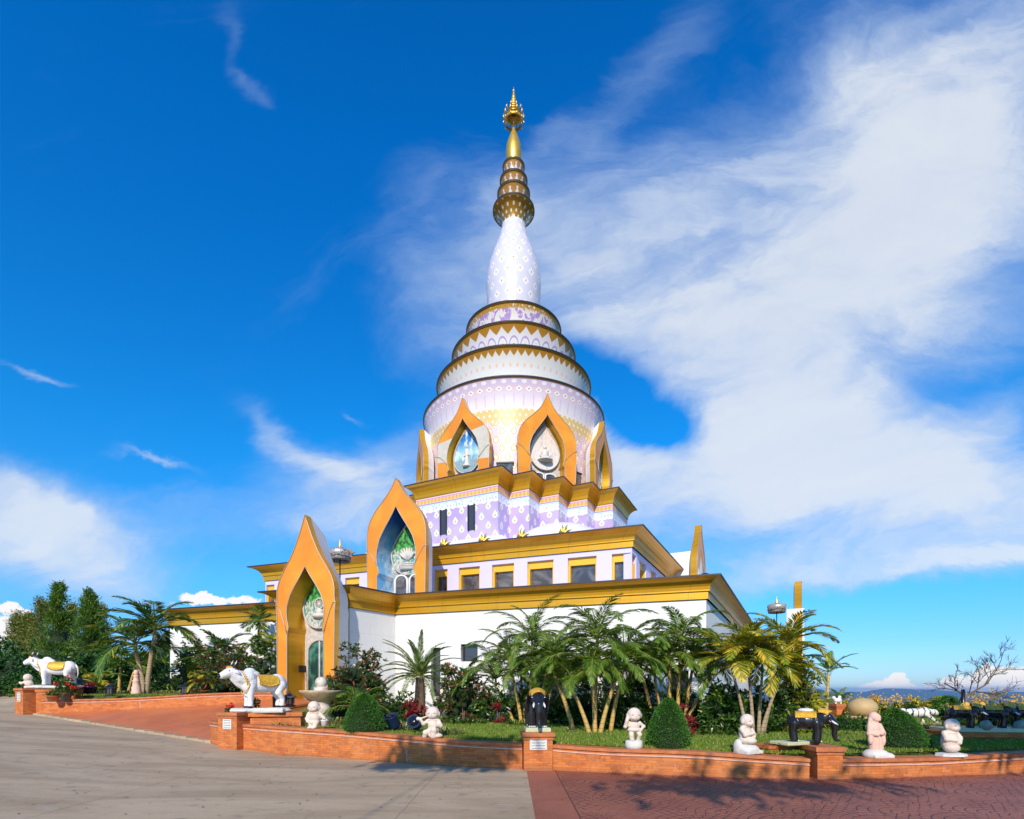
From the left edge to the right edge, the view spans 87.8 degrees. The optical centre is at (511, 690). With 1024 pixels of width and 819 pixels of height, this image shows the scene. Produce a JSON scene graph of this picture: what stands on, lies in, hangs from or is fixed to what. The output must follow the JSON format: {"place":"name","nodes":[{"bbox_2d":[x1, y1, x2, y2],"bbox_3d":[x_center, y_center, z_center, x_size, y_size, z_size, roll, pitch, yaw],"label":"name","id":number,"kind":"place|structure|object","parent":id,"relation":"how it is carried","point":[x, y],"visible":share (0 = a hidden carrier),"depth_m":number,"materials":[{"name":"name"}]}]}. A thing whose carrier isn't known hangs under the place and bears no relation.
{"place":"outdoors","nodes":[
{"label":"outdoors","id":0,"kind":"place"},
{"bbox_2d":[81,695,169,698],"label":"lawn","id":1,"kind":"structure","parent":0,"point":[104,696],"depth_m":21.31,"materials":[{"name":"plant"}]},
{"bbox_2d":[1,674,41,696],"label":"hedge plant","id":2,"kind":"object","parent":1,"relation":"on","point":[19,686],"visible":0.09,"depth_m":26.14,"materials":[{"name":"green plant"}]},
{"bbox_2d":[35,651,106,689],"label":"shrub","id":3,"kind":"object","parent":1,"relation":"on","point":[81,660],"visible":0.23,"depth_m":26.66,"materials":[{"name":"green plant"}]},
{"bbox_2d":[57,586,112,663],"bbox_3d":[-23.024,-2.582,29.098,2.898,6.164,2.725,0,0,-27],"label":"conifer tree","id":4,"kind":"object","parent":1,"relation":"on","point":[88,611],"visible":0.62,"depth_m":28.73,"materials":[{"name":"green plant"}]},
{"bbox_2d":[82,682,97,694],"bbox_3d":[-17.112,-0.082,21.600,0.523,0.564,0.518,0,0,0],"label":"flower pot","id":5,"kind":"object","parent":1,"relation":"on","point":[87,688],"visible":0.98,"depth_m":21.48,"materials":[{"name":"black"}]},
{"bbox_2d":[78,666,125,688],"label":"palm tree","id":6,"kind":"object","parent":1,"relation":"on","point":[92,677],"visible":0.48,"depth_m":23.37,"materials":[{"name":"green plant"}]},
{"bbox_2d":[6,693,198,694],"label":"grass","id":7,"kind":"structure","parent":1,"relation":"on","point":[122,694],"depth_m":20.94,"materials":[{"name":"plant"}]},
{"bbox_2d":[86,647,139,690],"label":"shrub","id":8,"kind":"object","parent":1,"relation":"on","point":[108,679],"visible":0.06,"depth_m":27.34,"materials":[{"name":"green plant"}]},
{"bbox_2d":[85,642,168,690],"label":"palm tree","id":9,"kind":"object","parent":1,"relation":"on","point":[115,660],"visible":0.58,"depth_m":25.98,"materials":[{"name":"green plant"}]},
{"bbox_2d":[131,670,141,693],"bbox_3d":[-15.456,-0.330,21.900,0.372,1.020,0.372,0,0,0],"label":"stone finial","id":10,"kind":"object","parent":1,"relation":"on","point":[135,688],"visible":0.91,"depth_m":21.81,"materials":[{"name":"pink stone"}]},
{"bbox_2d":[76,595,201,693],"bbox_3d":[-15.470,-1.830,22.614,5.163,4.291,4.125,0,0,31],"label":"palm tree","id":11,"kind":"object","parent":1,"relation":"on","point":[153,623],"visible":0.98,"depth_m":22.19,"materials":[{"name":"green plant"}]},
{"bbox_2d":[110,650,169,691],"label":"shrub","id":12,"kind":"object","parent":1,"relation":"on","point":[125,684],"visible":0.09,"depth_m":27.27,"materials":[{"name":"green plant"}]},
{"bbox_2d":[144,650,169,690],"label":"dark tree","id":13,"kind":"object","parent":1,"relation":"on","point":[167,659],"visible":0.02,"depth_m":27.01,"materials":[{"name":"green plant"}]},
{"bbox_2d":[150,639,211,693],"bbox_3d":[-14.842,-0.883,24.560,3.457,3.183,2.594,0,0,0],"label":"shrub","id":14,"kind":"object","parent":1,"relation":"on","point":[175,682],"visible":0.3,"depth_m":24.09,"materials":[{"name":"green plant"}]},
{"bbox_2d":[186,670,216,692],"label":"palm tree","id":15,"kind":"object","parent":1,"relation":"on","point":[199,676],"visible":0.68,"depth_m":20.82,"materials":[{"name":"green plant"}]},
{"bbox_2d":[166,629,253,675],"bbox_3d":[-12.738,-1.112,22.565,3.438,2.837,2.992,0,0,0],"label":"palm tree","id":16,"kind":"object","parent":1,"relation":"on","point":[199,647],"visible":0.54,"depth_m":22.37,"materials":[{"name":"green plant"}]},
{"bbox_2d":[190,638,269,693],"bbox_3d":[-11.344,-0.707,21.701,3.432,2.779,2.635,0,0,0],"label":"shrub","id":17,"kind":"object","parent":1,"relation":"on","point":[225,685],"visible":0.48,"depth_m":21.23,"materials":[{"name":"green plant"}]},
{"bbox_2d":[236,603,275,662],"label":"palm tree","id":18,"kind":"object","parent":1,"relation":"on","point":[257,615],"visible":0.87,"depth_m":23.21,"materials":[{"name":"green plant"}]},
{"bbox_2d":[239,632,276,669],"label":"palm tree","id":19,"kind":"object","parent":1,"relation":"on","point":[271,638],"visible":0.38,"depth_m":21.68,"materials":[{"name":"green plant"}]},
{"bbox_2d":[242,634,276,691],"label":"shrub","id":20,"kind":"object","parent":1,"relation":"on","point":[262,649],"visible":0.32,"depth_m":20.79,"materials":[{"name":"green plant"}]},
{"bbox_2d":[49,699,310,738],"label":"terrace","id":21,"kind":"structure","parent":0,"point":[192,721],"depth_m":18.76,"materials":[{"name":"ceramic"}]},
{"bbox_2d":[35,689,84,712],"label":"brick plinth","id":22,"kind":"structure","parent":21,"relation":"on","point":[40,696],"depth_m":20.91,"materials":[{"name":"brick"}]},
{"bbox_2d":[24,685,83,688],"bbox_3d":[-18.209,-0.118,21.155,1.906,0.184,0.750,0,0,-3],"label":"rock slab","id":23,"kind":"object","parent":22,"relation":"on","point":[42,686],"visible":0.53,"depth_m":20.90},
{"bbox_2d":[22,652,78,684],"bbox_3d":[-18.382,-0.838,21.226,2.007,1.372,0.580,0,0,-8],"label":"bull statue","id":24,"kind":"object","parent":23,"relation":"on","point":[46,667],"visible":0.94,"depth_m":21.07,"materials":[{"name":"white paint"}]},
{"bbox_2d":[0,692,996,818],"bbox_3d":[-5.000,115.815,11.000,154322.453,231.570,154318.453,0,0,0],"label":"ground","id":25,"kind":"structure","parent":0,"point":[38,754],"depth_m":9.08,"materials":[{"name":"concrete"}]},
{"bbox_2d":[0,676,20,696],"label":"hedge plant","id":26,"kind":"object","parent":25,"relation":"on","point":[3,684],"visible":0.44,"depth_m":26.28,"materials":[{"name":"green plant"}]},
{"bbox_2d":[0,638,36,680],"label":"dark tree","id":27,"kind":"object","parent":25,"relation":"on","point":[7,660],"visible":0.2,"depth_m":28.87,"materials":[{"name":"green plant"}]},
{"bbox_2d":[1,606,36,656],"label":"conifer tree","id":28,"kind":"object","parent":25,"relation":"on","point":[13,619],"visible":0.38,"depth_m":34.73,"materials":[{"name":"green plant"}]},
{"bbox_2d":[13,688,35,714],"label":"brick pier","id":29,"kind":"structure","parent":25,"relation":"on","point":[25,701],"depth_m":20.75,"materials":[{"name":"orange brick"}]},
{"bbox_2d":[12,608,46,655],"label":"conifer tree","id":30,"kind":"object","parent":25,"relation":"on","point":[27,615],"visible":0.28,"depth_m":33.71,"materials":[{"name":"green plant"}]},
{"bbox_2d":[0,651,62,684],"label":"shrub","id":31,"kind":"object","parent":25,"relation":"on","point":[32,670],"visible":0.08,"depth_m":27.46,"materials":[{"name":"green plant"}]},
{"bbox_2d":[20,595,49,657],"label":"conifer tree","id":32,"kind":"object","parent":25,"relation":"on","point":[41,603],"visible":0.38,"depth_m":32.74,"materials":[{"name":"green plant"}]},
{"bbox_2d":[29,580,79,660],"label":"conifer tree","id":33,"kind":"object","parent":25,"relation":"on","point":[57,619],"visible":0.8,"depth_m":29.68,"materials":[{"name":"green plant"}]},
{"bbox_2d":[63,598,80,646],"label":"conifer tree","id":34,"kind":"object","parent":25,"relation":"on","point":[74,606],"visible":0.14,"depth_m":32.92,"materials":[{"name":"green plant"}]},
{"bbox_2d":[33,713,210,742],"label":"kerb","id":35,"kind":"structure","parent":25,"relation":"on","point":[187,737],"depth_m":17.09,"materials":[{"name":"concrete"}]},
{"bbox_2d":[41,692,272,713],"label":"garden wall","id":36,"kind":"structure","parent":25,"relation":"on","point":[111,704],"depth_m":20.30,"materials":[{"name":"orange brick"}]},
{"bbox_2d":[52,674,79,700],"bbox_3d":[-17.260,-0.099,20.597,0.896,1.059,0.747,0,0,0],"label":"flower pot","id":37,"kind":"object","parent":36,"relation":"on","point":[63,687],"visible":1,"depth_m":20.48,"materials":[{"name":"grey plastic"}]},
{"bbox_2d":[216,712,250,749],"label":"brick pier","id":38,"kind":"structure","parent":25,"relation":"on","point":[230,732],"depth_m":13.76,"materials":[{"name":"orange brick"}]},
{"bbox_2d":[209,702,309,749],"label":"garden wall","id":39,"kind":"structure","parent":25,"relation":"on","point":[214,728],"depth_m":14.66,"materials":[{"name":"orange brick"}]},
{"bbox_2d":[245,724,522,768],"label":"garden wall","id":40,"kind":"structure","parent":25,"relation":"on","point":[281,740],"depth_m":11.89,"materials":[{"name":"orange brick"}]},
{"bbox_2d":[305,701,328,728],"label":"monk statue","id":41,"kind":"object","parent":40,"relation":"on","point":[313,716],"visible":1,"depth_m":12.89,"materials":[{"name":"beige stone"}]},
{"bbox_2d":[416,706,442,737],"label":"monk statue","id":42,"kind":"object","parent":40,"relation":"on","point":[433,722],"visible":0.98,"depth_m":11.40,"materials":[{"name":"beige stone"}]},
{"bbox_2d":[151,87,803,716],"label":"temple tower","id":43,"kind":"structure","parent":25,"relation":"on","point":[519,501],"depth_m":26.38,"materials":[{"name":"white paint"}]},
{"bbox_2d":[329,541,351,578],"bbox_3d":[-7.444,-5.570,23.040,1.000,1.900,1.000,0,0,0],"label":"filigree parasol","id":44,"kind":"object","parent":43,"relation":"on","point":[340,555],"visible":0.84,"depth_m":22.72,"materials":[{"name":"grey"}]},
{"bbox_2d":[767,597,785,619],"bbox_3d":[15.212,-4.430,30.600,1.000,1.900,1.000,0,0,0],"label":"filigree parasol","id":45,"kind":"object","parent":43,"relation":"on","point":[776,607],"visible":0.98,"depth_m":30.25,"materials":[{"name":"grey"}]},
{"bbox_2d":[0,0,1023,691],"label":"sky","id":46,"kind":"structure","parent":0,"point":[247,247],"materials":[{"name":"blue"}]},
{"bbox_2d":[298,701,1023,756],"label":"lawn","id":47,"kind":"structure","parent":0,"point":[857,754],"depth_m":12.16,"materials":[{"name":"plant"}]},
{"bbox_2d":[248,711,305,725],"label":"brick plinth","id":48,"kind":"structure","parent":47,"relation":"on","point":[293,717],"depth_m":14.13,"materials":[{"name":"brick"}]},
{"bbox_2d":[229,707,291,712],"bbox_3d":[-6.673,0.540,14.163,1.518,0.157,0.698,0,0,-3],"label":"rock slab","id":49,"kind":"object","parent":48,"relation":"on","point":[268,710],"visible":0.91,"depth_m":13.96,"materials":[{"name":"stone"}]},
{"bbox_2d":[217,661,287,707],"bbox_3d":[-6.864,-0.144,14.179,0.533,1.260,1.843,0,0,40],"label":"bull statue","id":50,"kind":"object","parent":49,"relation":"on","point":[249,682],"visible":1,"depth_m":14.06,"materials":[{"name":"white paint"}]},
{"bbox_2d":[299,677,342,720],"bbox_3d":[-5.523,0.258,15.400,1.200,1.285,1.200,0,0,0],"label":"stone fountain","id":51,"kind":"object","parent":47,"relation":"on","point":[322,695],"visible":0.85,"depth_m":15.14,"materials":[{"name":"stone"}]},
{"bbox_2d":[320,683,391,722],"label":"shrub","id":52,"kind":"object","parent":47,"relation":"on","point":[348,692],"visible":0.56,"depth_m":15.46,"materials":[{"name":"green plant"}]},
{"bbox_2d":[325,641,393,720],"bbox_3d":[-5.077,-0.256,17.319,2.506,2.656,2.403,0,0,0],"label":"shrub","id":53,"kind":"object","parent":47,"relation":"on","point":[363,679],"visible":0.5,"depth_m":17.11,"materials":[{"name":"green plant"}]},
{"bbox_2d":[342,693,386,734],"bbox_3d":[-3.501,0.615,12.652,1.070,1.110,1.059,0,0,0],"label":"topiary cone","id":54,"kind":"object","parent":47,"relation":"on","point":[364,711],"visible":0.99,"depth_m":12.35,"materials":[{"name":"green plant"}]},
{"bbox_2d":[384,712,400,729],"bbox_3d":[-2.918,0.759,12.978,0.325,0.438,0.416,0,0,31],"label":"floodlight","id":55,"kind":"object","parent":47,"relation":"on","point":[393,722],"visible":0.96,"depth_m":12.90,"materials":[{"name":"blue paint"}]},
{"bbox_2d":[371,689,423,720],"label":"shrub","id":56,"kind":"object","parent":47,"relation":"on","point":[394,705],"visible":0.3,"depth_m":16.94,"materials":[{"name":"green plant"}]},
{"bbox_2d":[400,697,419,719],"bbox_3d":[-3.231,0.694,16.792,0.761,0.940,0.831,0,0,0],"label":"red cordyline","id":57,"kind":"object","parent":47,"relation":"on","point":[411,711],"visible":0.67,"depth_m":16.75,"materials":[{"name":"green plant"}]},
{"bbox_2d":[407,715,422,729],"bbox_3d":[-2.278,0.762,12.578,0.367,0.378,0.413,0,0,0],"label":"floodlight","id":58,"kind":"object","parent":47,"relation":"on","point":[413,723],"visible":0.88,"depth_m":12.44,"materials":[{"name":"blue paint"}]},
{"bbox_2d":[378,629,460,715],"bbox_3d":[-3.211,-0.469,18.631,3.102,3.138,3.122,0,0,0],"label":"date palm","id":59,"kind":"object","parent":47,"relation":"on","point":[420,667],"visible":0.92,"depth_m":18.37,"materials":[{"name":"green plant"}]},
{"bbox_2d":[430,661,493,722],"bbox_3d":[-1.536,0.183,17.373,2.177,2.270,1.713,0,0,0],"label":"shrub","id":60,"kind":"object","parent":47,"relation":"on","point":[456,704],"visible":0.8,"depth_m":17.08,"materials":[{"name":"green plant"}]},
{"bbox_2d":[467,677,515,721],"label":"shrub","id":61,"kind":"object","parent":47,"relation":"on","point":[507,701],"visible":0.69,"depth_m":17.25,"materials":[{"name":"green plant"}]},
{"bbox_2d":[503,680,561,720],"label":"shrub","id":62,"kind":"object","parent":47,"relation":"on","point":[513,709],"visible":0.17,"depth_m":18.04,"materials":[{"name":"green plant"}]},
{"bbox_2d":[451,594,616,721],"bbox_3d":[0.733,-0.906,17.669,5.367,4.206,4.217,0,0,0],"label":"palm tree","id":63,"kind":"object","parent":47,"relation":"on","point":[508,653],"visible":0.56,"depth_m":17.40,"materials":[{"name":"green plant"}]},
{"bbox_2d":[547,695,578,724],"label":"shrub","id":64,"kind":"object","parent":47,"relation":"on","point":[553,712],"visible":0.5,"depth_m":16.91,"materials":[{"name":"green plant"}]},
{"bbox_2d":[552,678,612,725],"bbox_3d":[2.301,0.426,16.953,1.908,1.939,1.804,0,0,-40],"label":"shrub","id":65,"kind":"object","parent":47,"relation":"on","point":[585,698],"visible":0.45,"depth_m":16.78,"materials":[{"name":"green plant"}]},
{"bbox_2d":[500,593,671,732],"bbox_3d":[2.069,-0.617,14.178,4.888,3.678,3.752,0,0,0],"label":"palm tree","id":66,"kind":"object","parent":47,"relation":"on","point":[593,662],"visible":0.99,"depth_m":13.85,"materials":[{"name":"green plant"}]},
{"bbox_2d":[590,675,649,728],"bbox_3d":[3.244,0.488,15.507,2.001,1.924,1.526,0,0,-27],"label":"shrub","id":67,"kind":"object","parent":47,"relation":"on","point":[624,705],"visible":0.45,"depth_m":15.32,"materials":[{"name":"green plant"}]},
{"bbox_2d":[611,672,665,707],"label":"shrub","id":68,"kind":"object","parent":47,"relation":"on","point":[648,682],"visible":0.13,"depth_m":16.36,"materials":[{"name":"green plant"}]},
{"bbox_2d":[639,700,655,728],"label":"shrub","id":69,"kind":"object","parent":47,"relation":"on","point":[647,709],"visible":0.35,"depth_m":15.18,"materials":[{"name":"green plant"}]},
{"bbox_2d":[645,697,691,748],"bbox_3d":[3.097,0.728,10.557,0.914,1.204,0.909,0,0,0],"label":"topiary cone","id":70,"kind":"object","parent":47,"relation":"on","point":[667,727],"visible":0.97,"depth_m":10.30,"materials":[{"name":"green plant"}]},
{"bbox_2d":[652,686,706,727],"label":"shrub","id":71,"kind":"object","parent":47,"relation":"on","point":[693,696],"visible":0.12,"depth_m":16.37,"materials":[{"name":"green plant"}]},
{"bbox_2d":[602,606,763,722],"bbox_3d":[4.787,-0.559,15.867,5.083,3.681,3.928,0,0,0],"label":"palm tree","id":72,"kind":"object","parent":47,"relation":"on","point":[681,654],"visible":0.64,"depth_m":15.46,"materials":[{"name":"green plant"}]},
{"bbox_2d":[697,677,756,733],"bbox_3d":[5.950,0.513,14.724,1.765,1.792,1.540,0,0,0],"label":"shrub","id":73,"kind":"object","parent":47,"relation":"on","point":[720,699],"visible":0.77,"depth_m":14.46,"materials":[{"name":"green plant"}]},
{"bbox_2d":[684,609,842,733],"bbox_3d":[6.800,-0.500,14.170,4.136,3.419,2.767,0,0,0],"label":"palm tree","id":74,"kind":"object","parent":47,"relation":"on","point":[770,653],"visible":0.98,"depth_m":13.88,"materials":[{"name":"green plant"}]},
{"bbox_2d":[744,685,799,733],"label":"shrub","id":75,"kind":"object","parent":47,"relation":"on","point":[778,717],"visible":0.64,"depth_m":14.61,"materials":[{"name":"green plant"}]},
{"bbox_2d":[753,742,800,754],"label":"brick plinth","id":76,"kind":"structure","parent":47,"relation":"on","point":[762,745],"depth_m":10.14,"materials":[{"name":"brick"}]},
{"bbox_2d":[770,739,813,745],"bbox_3d":[5.383,1.000,10.140,0.800,0.070,0.420,0,0,-20],"label":"stone slab","id":77,"kind":"object","parent":76,"relation":"on","point":[801,742],"depth_m":9.98,"materials":[{"name":"stone"}]},
{"bbox_2d":[785,708,839,744],"bbox_3d":[5.603,0.667,9.945,0.891,0.682,0.383,0,0,26],"label":"elephant statue","id":78,"kind":"object","parent":77,"relation":"on","point":[807,718],"visible":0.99,"depth_m":9.83,"materials":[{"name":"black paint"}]},
{"bbox_2d":[766,651,832,732],"bbox_3d":[8.117,0.089,15.271,1.919,2.470,1.871,0,0,0],"label":"shrub","id":79,"kind":"object","parent":47,"relation":"on","point":[803,691],"visible":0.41,"depth_m":14.89,"materials":[{"name":"green plant"}]},
{"bbox_2d":[795,699,836,732],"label":"shrub","id":80,"kind":"object","parent":47,"relation":"on","point":[813,706],"visible":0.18,"depth_m":14.40,"materials":[{"name":"green plant"}]},
{"bbox_2d":[810,651,857,708],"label":"palm tree","id":81,"kind":"object","parent":47,"relation":"on","point":[825,664],"visible":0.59,"depth_m":18.96,"materials":[{"name":"green plant"}]},
{"bbox_2d":[829,704,845,719],"bbox_3d":[9.907,0.860,16.200,0.324,0.880,0.324,0,0,-6],"label":"flower pot","id":82,"kind":"object","parent":47,"relation":"on","point":[837,709],"depth_m":16.07,"materials":[{"name":"ceramic"}]},
{"bbox_2d":[829,687,856,703],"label":"potted plant","id":83,"kind":"object","parent":82,"relation":"in","point":[842,696],"visible":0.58,"depth_m":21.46,"materials":[{"name":"green plant"}]},
{"bbox_2d":[824,712,866,731],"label":"hedge plant","id":84,"kind":"object","parent":47,"relation":"on","point":[844,723],"visible":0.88,"depth_m":14.06,"materials":[{"name":"green plant"}]},
{"bbox_2d":[840,698,878,719],"bbox_3d":[10.290,0.880,15.600,1.240,1.300,1.240,0,0,0],"label":"egg sculpture","id":85,"kind":"object","parent":47,"relation":"on","point":[862,706],"visible":0.51,"depth_m":15.36,"materials":[{"name":"beige stone"}]},
{"bbox_2d":[866,707,933,752],"bbox_3d":[7.912,0.858,10.904,1.164,1.024,1.173,0,0,0],"label":"topiary cone","id":86,"kind":"object","parent":47,"relation":"on","point":[903,729],"visible":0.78,"depth_m":10.55,"materials":[{"name":"green plant"}]},
{"bbox_2d":[885,689,919,708],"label":"flowering shrub","id":87,"kind":"object","parent":47,"relation":"on","point":[898,703],"visible":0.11,"depth_m":17.92,"materials":[{"name":"yellow plant"}]},
{"bbox_2d":[900,707,939,722],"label":"tiger statue","id":88,"kind":"object","parent":47,"relation":"on","point":[922,712],"visible":0.59,"depth_m":14.89,"materials":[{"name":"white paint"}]},
{"bbox_2d":[930,693,960,715],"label":"arched topiary","id":89,"kind":"object","parent":47,"relation":"on","point":[944,699],"visible":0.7,"depth_m":17.14,"materials":[{"name":"green plant"}]},
{"bbox_2d":[924,637,1023,701],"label":"bare tree","id":90,"kind":"object","parent":47,"relation":"on","point":[985,673],"visible":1,"depth_m":16.94,"materials":[{"name":"brown plant"}]},
{"bbox_2d":[926,729,1023,739],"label":"brick plinth","id":91,"kind":"structure","parent":47,"relation":"on","point":[970,735],"depth_m":12.38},
{"bbox_2d":[929,726,1023,732],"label":"stone slab","id":92,"kind":"structure","parent":91,"relation":"on","point":[996,729],"depth_m":12.52,"materials":[{"name":"stone"}]},
{"bbox_2d":[945,703,987,727],"bbox_3d":[10.902,0.618,12.775,0.828,0.635,0.356,0,0,28],"label":"elephant statue","id":93,"kind":"object","parent":92,"relation":"on","point":[970,712],"visible":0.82,"depth_m":12.67,"materials":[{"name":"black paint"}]},
{"bbox_2d":[976,703,1019,727],"bbox_3d":[11.662,0.618,12.775,0.828,0.635,0.356,0,0,28],"label":"elephant statue","id":94,"kind":"object","parent":92,"relation":"on","point":[1002,712],"visible":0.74,"depth_m":12.66,"materials":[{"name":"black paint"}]},
{"bbox_2d":[527,770,1023,818],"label":"pavement","id":95,"kind":"structure","parent":0,"point":[648,796],"depth_m":7.91,"materials":[{"name":"brick"}]},
{"bbox_2d":[520,730,554,770],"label":"brick pier","id":96,"kind":"structure","parent":95,"relation":"on","point":[537,751],"depth_m":10.52,"materials":[{"name":"orange brick"}]},
{"bbox_2d":[524,726,550,731],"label":"stone slab","id":97,"kind":"structure","parent":96,"relation":"on","point":[536,729],"depth_m":10.55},
{"bbox_2d":[524,687,549,727],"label":"elephant statue","id":98,"kind":"object","parent":97,"relation":"on","point":[536,705],"visible":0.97,"depth_m":10.61,"materials":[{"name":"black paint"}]},
{"bbox_2d":[553,743,809,778],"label":"garden wall","id":99,"kind":"structure","parent":95,"relation":"on","point":[649,761],"depth_m":9.94,"materials":[{"name":"orange brick"}]},
{"bbox_2d":[623,708,645,748],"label":"monk statue","id":100,"kind":"object","parent":99,"relation":"on","point":[634,716],"visible":1,"depth_m":10.23,"materials":[{"name":"beige stone"}]},
{"bbox_2d":[733,714,762,754],"bbox_3d":[4.360,0.821,9.868,0.467,0.760,0.362,0,0,-28],"label":"monk statue","id":101,"kind":"object","parent":99,"relation":"on","point":[745,741],"visible":0.98,"depth_m":9.77,"materials":[{"name":"beige stone"}]},
{"bbox_2d":[798,744,845,778],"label":"brick pier","id":102,"kind":"structure","parent":95,"relation":"on","point":[826,761],"depth_m":9.52,"materials":[{"name":"brick"}]},
{"bbox_2d":[843,750,1023,778],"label":"garden wall","id":103,"kind":"structure","parent":95,"relation":"on","point":[974,763],"depth_m":9.87,"materials":[{"name":"orange brick"}]},
{"bbox_2d":[862,712,894,757],"bbox_3d":[6.763,0.857,9.859,0.531,0.905,0.380,0,0,-9],"label":"monk statue","id":104,"kind":"object","parent":103,"relation":"on","point":[876,734],"visible":0.96,"depth_m":9.77,"materials":[{"name":"pink stone"}]},
{"bbox_2d":[934,719,967,756],"bbox_3d":[8.331,0.892,10.106,0.570,0.706,0.463,0,0,-11],"label":"monk statue","id":105,"kind":"object","parent":103,"relation":"on","point":[951,739],"visible":1,"depth_m":9.99,"materials":[{"name":"beige stone"}]},
{"bbox_2d":[762,688,1023,701],"bbox_3d":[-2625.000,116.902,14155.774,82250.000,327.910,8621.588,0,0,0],"label":"mountains","id":106,"kind":"structure","parent":0,"point":[890,692],"depth_m":12647.98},
{"bbox_2d":[765,688,1020,705],"bbox_3d":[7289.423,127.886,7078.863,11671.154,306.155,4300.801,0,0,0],"label":"mountains","id":107,"kind":"structure","parent":0,"point":[822,691],"depth_m":6786.42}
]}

